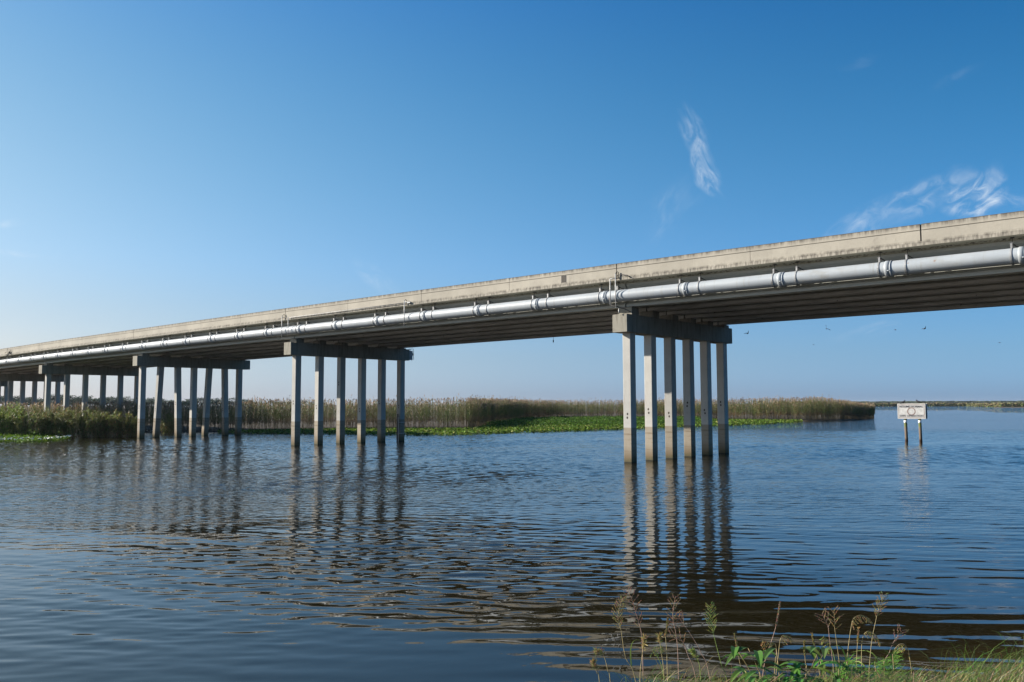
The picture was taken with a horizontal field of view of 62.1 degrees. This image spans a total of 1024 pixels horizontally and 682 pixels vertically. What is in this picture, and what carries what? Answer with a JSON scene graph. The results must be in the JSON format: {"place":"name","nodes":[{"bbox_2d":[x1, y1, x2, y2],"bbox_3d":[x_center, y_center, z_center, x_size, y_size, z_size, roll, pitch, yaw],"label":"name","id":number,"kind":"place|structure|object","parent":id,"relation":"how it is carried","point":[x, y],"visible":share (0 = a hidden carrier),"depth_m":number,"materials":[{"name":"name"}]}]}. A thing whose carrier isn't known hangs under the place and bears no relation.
{"place":"outdoors","nodes":[
{"label":"outdoors","id":0,"kind":"place"},
{"bbox_2d":[0,406,1023,681],"bbox_3d":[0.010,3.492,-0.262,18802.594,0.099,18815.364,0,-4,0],"label":"water","id":1,"kind":"structure","parent":0,"point":[488,556],"depth_m":20.12,"materials":[{"name":"blue liquid"}]},
{"bbox_2d":[0,401,28,434],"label":"shrub","id":2,"kind":"object","parent":1,"relation":"in","point":[5,421],"visible":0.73,"depth_m":93.02,"materials":[{"name":"green plant"}]},
{"bbox_2d":[8,405,35,428],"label":"shrub","id":3,"kind":"object","parent":1,"relation":"in","point":[24,416],"visible":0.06,"depth_m":103.34,"materials":[{"name":"green plant"}]},
{"bbox_2d":[10,406,52,435],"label":"shrub","id":4,"kind":"object","parent":1,"relation":"in","point":[32,427],"visible":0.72,"depth_m":92.80,"materials":[{"name":"green plant"}]},
{"bbox_2d":[0,429,70,441],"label":"lily pads","id":5,"kind":"object","parent":1,"relation":"on","point":[37,437],"visible":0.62,"depth_m":88.53,"materials":[{"name":"green plant"}]},
{"bbox_2d":[0,430,152,439],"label":"white blossoms","id":6,"kind":"object","parent":5,"relation":"on","point":[45,437],"visible":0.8,"depth_m":85.79,"materials":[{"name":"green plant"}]},
{"bbox_2d":[37,407,72,435],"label":"shrub","id":7,"kind":"object","parent":1,"relation":"in","point":[51,425],"visible":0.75,"depth_m":92.97,"materials":[{"name":"green plant"}]},
{"bbox_2d":[54,407,78,433],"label":"shrub","id":8,"kind":"object","parent":1,"relation":"in","point":[69,417],"visible":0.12,"depth_m":104.01,"materials":[{"name":"green plant"}]},
{"bbox_2d":[58,409,92,437],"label":"shrub","id":9,"kind":"object","parent":1,"relation":"in","point":[71,429],"visible":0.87,"depth_m":93.78,"materials":[{"name":"green plant"}]},
{"bbox_2d":[76,407,106,437],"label":"shrub","id":10,"kind":"object","parent":1,"relation":"in","point":[94,431],"visible":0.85,"depth_m":93.80,"materials":[{"name":"green plant"}]},
{"bbox_2d":[88,411,114,430],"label":"shrub","id":11,"kind":"object","parent":1,"relation":"in","point":[97,413],"visible":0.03,"depth_m":105.33,"materials":[{"name":"green plant"}]},
{"bbox_2d":[95,408,123,436],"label":"shrub","id":12,"kind":"object","parent":1,"relation":"in","point":[108,423],"visible":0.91,"depth_m":94.11,"materials":[{"name":"green plant"}]},
{"bbox_2d":[111,412,137,436],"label":"shrub","id":13,"kind":"object","parent":1,"relation":"in","point":[128,429],"visible":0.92,"depth_m":94.55,"materials":[{"name":"green plant"}]},
{"bbox_2d":[125,417,145,436],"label":"shrub","id":14,"kind":"object","parent":1,"relation":"in","point":[134,431],"visible":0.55,"depth_m":94.99,"materials":[{"name":"green plant"}]},
{"bbox_2d":[160,415,173,433],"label":"shrub","id":15,"kind":"object","parent":1,"relation":"in","point":[168,426],"visible":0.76,"depth_m":102.54,"materials":[{"name":"green plant"}]},
{"bbox_2d":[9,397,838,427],"bbox_3d":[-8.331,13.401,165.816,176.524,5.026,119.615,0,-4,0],"label":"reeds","id":16,"kind":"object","parent":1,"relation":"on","point":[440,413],"visible":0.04,"depth_m":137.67,"materials":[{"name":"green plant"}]},
{"bbox_2d":[216,418,802,435],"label":"water hyacinth","id":17,"kind":"object","parent":1,"relation":"on","point":[496,428],"visible":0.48,"depth_m":111.89,"materials":[{"name":"green plant"}]},
{"bbox_2d":[0,211,1023,462],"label":"road bridge","id":18,"kind":"structure","parent":1,"relation":"in","point":[704,321],"depth_m":56.63,"materials":[{"name":"concrete"}]},
{"bbox_2d":[289,299,410,325],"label":"conduit frame","id":19,"kind":"object","parent":18,"relation":"attached to","point":[367,307],"visible":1,"depth_m":64.73,"materials":[{"name":"metal"}]},
{"bbox_2d":[397,414,401,440],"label":"staff gauge","id":20,"kind":"object","parent":18,"relation":"attached to","point":[398,422],"visible":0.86,"depth_m":81.61,"materials":[{"name":"metal"}]},
{"bbox_2d":[410,349,413,360],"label":"gauge box","id":21,"kind":"object","parent":18,"relation":"attached to","point":[411,355],"visible":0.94,"depth_m":83.04,"materials":[{"name":"metal"}]},
{"bbox_2d":[0,237,1023,364],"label":"water pipe","id":22,"kind":"object","parent":18,"relation":"hanging from","point":[1011,255],"visible":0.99,"depth_m":50.15,"materials":[{"name":"metal"}]},
{"bbox_2d":[561,275,565,282],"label":"parapet patch","id":23,"kind":"object","parent":18,"relation":"attached to","point":[563,279],"visible":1,"depth_m":53.30,"materials":[{"name":"concrete"}]},
{"bbox_2d":[610,271,632,313],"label":"conduit frame","id":24,"kind":"object","parent":18,"relation":"attached to","point":[615,278],"visible":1,"depth_m":50.48,"materials":[{"name":"metal"}]},
{"bbox_2d":[485,415,700,426],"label":"alligator weed","id":25,"kind":"object","parent":1,"relation":"on","point":[584,420],"visible":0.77,"depth_m":145.48,"materials":[{"name":"green plant"}]},
{"bbox_2d":[897,403,927,441],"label":"river sign","id":26,"kind":"object","parent":1,"relation":"in","point":[918,411],"visible":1,"depth_m":77.64,"materials":[{"name":"metal"}]},
{"bbox_2d":[0,393,1023,432],"bbox_3d":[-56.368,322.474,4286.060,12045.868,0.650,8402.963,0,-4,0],"label":"marsh ground","id":27,"kind":"structure","parent":0,"point":[427,426],"depth_m":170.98,"materials":[{"name":"green plant"}]},
{"bbox_2d":[13,396,38,404],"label":"tree","id":28,"kind":"object","parent":27,"relation":"on","point":[26,400],"visible":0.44,"depth_m":612.93,"materials":[{"name":"green plant"}]},
{"bbox_2d":[41,394,62,403],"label":"tree","id":29,"kind":"object","parent":27,"relation":"on","point":[53,398],"visible":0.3,"depth_m":572.10,"materials":[{"name":"green plant"}]},
{"bbox_2d":[60,395,81,405],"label":"tree","id":30,"kind":"object","parent":27,"relation":"on","point":[72,398],"visible":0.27,"depth_m":596.55,"materials":[{"name":"green plant"}]},
{"bbox_2d":[69,397,98,403],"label":"tree","id":31,"kind":"object","parent":27,"relation":"on","point":[71,400],"visible":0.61,"depth_m":581.10,"materials":[{"name":"green plant"}]},
{"bbox_2d":[99,396,116,403],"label":"tree","id":32,"kind":"object","parent":27,"relation":"on","point":[112,399],"visible":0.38,"depth_m":652.73,"materials":[{"name":"green plant"}]},
{"bbox_2d":[778,400,1023,404],"bbox_3d":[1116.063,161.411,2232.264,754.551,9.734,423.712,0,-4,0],"label":"distant woods","id":33,"kind":"object","parent":27,"relation":"on","point":[935,401],"visible":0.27,"depth_m":2227.62,"materials":[{"name":"green plant"}]},
{"bbox_2d":[869,402,1023,406],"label":"marsh","id":34,"kind":"structure","parent":27,"relation":"on","point":[1007,404],"depth_m":823.45,"materials":[{"name":"green plant"}]},
{"bbox_2d":[0,0,1023,405],"label":"sky","id":35,"kind":"structure","parent":0,"point":[163,162],"materials":[{"name":"blue"}]},
{"bbox_2d":[581,655,1023,681],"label":"bank grass","id":36,"kind":"structure","parent":0,"point":[1020,678],"depth_m":5.39,"materials":[{"name":"green plant"}]},
{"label":"near bank","id":37,"kind":"structure","parent":0,"visible":0},
{"bbox_2d":[589,657,599,681],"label":"grass stalk","id":38,"kind":"object","parent":37,"relation":"on","point":[593,662],"depth_m":5.75,"materials":[{"name":"beige plant"}]},
{"bbox_2d":[591,648,610,681],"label":"grass stalk","id":39,"kind":"object","parent":37,"relation":"on","point":[596,651],"depth_m":5.85,"materials":[{"name":"beige plant"}]},
{"bbox_2d":[611,595,635,681],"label":"grass stalk","id":40,"kind":"object","parent":37,"relation":"on","point":[620,625],"depth_m":5.97,"materials":[{"name":"brown plant"}]},
{"bbox_2d":[622,585,643,681],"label":"grass stalk","id":41,"kind":"object","parent":37,"relation":"on","point":[636,614],"depth_m":6.26,"materials":[{"name":"brown plant"}]},
{"bbox_2d":[640,633,659,681],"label":"grass stalk","id":42,"kind":"object","parent":37,"relation":"on","point":[643,637],"depth_m":5.86,"materials":[{"name":"beige plant"}]},
{"bbox_2d":[650,646,664,681],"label":"grass stalk","id":43,"kind":"object","parent":37,"relation":"on","point":[658,647],"depth_m":5.86,"materials":[{"name":"plant"}]},
{"bbox_2d":[656,632,664,680],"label":"grass stalk","id":44,"kind":"object","parent":37,"relation":"on","point":[659,639],"depth_m":5.96,"materials":[{"name":"brown plant"}]},
{"bbox_2d":[664,617,668,681],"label":"grass stalk","id":45,"kind":"object","parent":37,"relation":"on","point":[667,626],"depth_m":5.86,"materials":[{"name":"plant"}]},
{"bbox_2d":[665,594,680,679],"bbox_3d":[1.185,2.489,6.003,0.288,1.389,0.142,0,-4,0],"label":"grass stalk","id":46,"kind":"object","parent":37,"relation":"on","point":[673,608],"depth_m":6.07,"materials":[{"name":"brown plant"}]},
{"bbox_2d":[667,628,696,681],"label":"grass stalk","id":47,"kind":"object","parent":37,"relation":"on","point":[681,644],"depth_m":5.76,"materials":[{"name":"plant"}]},
{"bbox_2d":[687,646,700,680],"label":"grass stalk","id":48,"kind":"object","parent":37,"relation":"on","point":[692,651],"depth_m":5.95,"materials":[{"name":"green plant"}]},
{"bbox_2d":[671,610,717,681],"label":"grass stalk","id":49,"kind":"object","parent":37,"relation":"on","point":[695,642],"depth_m":6.35,"materials":[{"name":"brown plant"}]},
{"bbox_2d":[703,601,726,681],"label":"grass stalk","id":50,"kind":"object","parent":37,"relation":"on","point":[712,628],"depth_m":5.87,"materials":[{"name":"plant"}]},
{"bbox_2d":[733,633,748,681],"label":"grass stalk","id":51,"kind":"object","parent":37,"relation":"on","point":[736,641],"depth_m":6.06,"materials":[{"name":"plant"}]},
{"bbox_2d":[745,670,781,681],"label":"broadleaf weed","id":52,"kind":"object","parent":37,"relation":"on","point":[749,674],"visible":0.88,"depth_m":5.31,"materials":[{"name":"green plant"}]},
{"bbox_2d":[760,641,775,680],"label":"grass stalk","id":53,"kind":"object","parent":37,"relation":"on","point":[771,643],"depth_m":5.96,"materials":[{"name":"brown plant"}]},
{"bbox_2d":[762,602,780,675],"bbox_3d":[1.853,2.527,6.129,0.181,1.279,0.116,3,-5,-32],"label":"grass stalk","id":54,"kind":"object","parent":37,"relation":"on","point":[779,607],"depth_m":6.17,"materials":[{"name":"brown plant"}]},
{"bbox_2d":[594,661,969,681],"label":"loose stalks","id":55,"kind":"object","parent":37,"relation":"on","point":[650,678],"visible":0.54,"depth_m":5.91,"materials":[{"name":"green plant"}]},
{"bbox_2d":[722,646,845,681],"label":"broadleaf weed","id":56,"kind":"object","parent":37,"relation":"on","point":[761,657],"visible":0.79,"depth_m":5.46,"materials":[{"name":"green plant"}]},
{"bbox_2d":[776,635,792,674],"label":"grass stalk","id":57,"kind":"object","parent":37,"relation":"on","point":[788,638],"depth_m":5.86,"materials":[{"name":"brown plant"}]},
{"bbox_2d":[775,663,824,681],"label":"broadleaf weed","id":58,"kind":"object","parent":37,"relation":"on","point":[792,674],"visible":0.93,"depth_m":5.39,"materials":[{"name":"green plant"}]},
{"bbox_2d":[800,640,806,674],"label":"grass stalk","id":59,"kind":"object","parent":37,"relation":"on","point":[804,650],"depth_m":6.05,"materials":[{"name":"brown plant"}]},
{"bbox_2d":[810,632,819,674],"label":"grass stalk","id":60,"kind":"object","parent":37,"relation":"on","point":[813,641],"depth_m":6.05,"materials":[{"name":"brown plant"}]},
{"bbox_2d":[815,608,833,672],"bbox_3d":[2.374,2.542,6.234,0.282,1.153,0.044,0,-4,4],"label":"grass stalk","id":61,"kind":"object","parent":37,"relation":"on","point":[828,627],"depth_m":6.27,"materials":[{"name":"brown plant"}]},
{"bbox_2d":[819,636,836,670],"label":"grass stalk","id":62,"kind":"object","parent":37,"relation":"on","point":[824,640],"depth_m":5.86,"materials":[{"name":"plant"}]},
{"bbox_2d":[811,659,847,681],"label":"broadleaf weed","id":63,"kind":"object","parent":37,"relation":"on","point":[822,666],"visible":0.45,"depth_m":5.63,"materials":[{"name":"green plant"}]},
{"bbox_2d":[825,606,847,668],"bbox_3d":[2.364,2.476,6.136,0.242,1.113,0.047,0,-4,0],"label":"grass stalk","id":64,"kind":"object","parent":37,"relation":"on","point":[834,624],"depth_m":6.16,"materials":[{"name":"brown plant"}]},
{"bbox_2d":[824,656,853,681],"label":"feathery weed","id":65,"kind":"object","parent":37,"relation":"on","point":[841,671],"visible":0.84,"depth_m":5.46,"materials":[{"name":"green plant"}]},
{"bbox_2d":[827,615,872,675],"bbox_3d":[2.369,2.421,5.935,0.331,0.995,0.078,-1,-4,6],"label":"grass stalk","id":66,"kind":"object","parent":37,"relation":"on","point":[866,621],"depth_m":5.96,"materials":[{"name":"brown plant"}]},
{"bbox_2d":[831,653,869,681],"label":"feathery weed","id":67,"kind":"object","parent":37,"relation":"on","point":[849,664],"visible":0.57,"depth_m":5.55,"materials":[{"name":"green plant"}]},
{"bbox_2d":[843,627,859,679],"bbox_3d":[2.354,2.406,5.814,0.347,0.879,0.078,-1,-4,12],"label":"grass stalk","id":68,"kind":"object","parent":37,"relation":"on","point":[858,633],"depth_m":5.86,"materials":[{"name":"plant"}]},
{"bbox_2d":[849,667,877,681],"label":"feathery weed","id":69,"kind":"object","parent":37,"relation":"on","point":[861,674],"visible":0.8,"depth_m":5.46,"materials":[{"name":"green plant"}]},
{"bbox_2d":[856,631,879,681],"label":"grass stalk","id":70,"kind":"object","parent":37,"relation":"on","point":[874,637],"depth_m":5.86,"materials":[{"name":"beige plant"}]},
{"bbox_2d":[857,591,887,676],"bbox_3d":[2.562,2.353,6.063,0.272,1.128,0.077,-2,-4,18],"label":"grass stalk","id":71,"kind":"object","parent":37,"relation":"on","point":[882,599],"depth_m":6.07,"materials":[{"name":"brown plant"}]},
{"bbox_2d":[864,655,891,681],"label":"feathery weed","id":72,"kind":"object","parent":37,"relation":"on","point":[881,666],"visible":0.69,"depth_m":5.74,"materials":[{"name":"green plant"}]},
{"bbox_2d":[859,623,907,672],"bbox_3d":[2.688,2.506,6.150,0.416,0.920,0.078,-1,-4,10],"label":"grass stalk","id":73,"kind":"object","parent":37,"relation":"on","point":[891,646],"depth_m":6.16,"materials":[{"name":"plant"}]},
{"bbox_2d":[873,657,896,681],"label":"feathery weed","id":74,"kind":"object","parent":37,"relation":"on","point":[885,666],"visible":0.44,"depth_m":5.84,"materials":[{"name":"green plant"}]},
{"bbox_2d":[879,647,907,681],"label":"feathery weed","id":75,"kind":"object","parent":37,"relation":"on","point":[894,660],"visible":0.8,"depth_m":5.75,"materials":[{"name":"green plant"}]},
{"bbox_2d":[893,644,911,672],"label":"grass stalk","id":76,"kind":"object","parent":37,"relation":"on","point":[900,650],"depth_m":5.96,"materials":[{"name":"plant"}]},
{"bbox_2d":[903,631,1023,681],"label":"arching rushes","id":77,"kind":"object","parent":37,"relation":"on","point":[980,667],"visible":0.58,"depth_m":6.11,"materials":[{"name":"green plant"}]}
]}

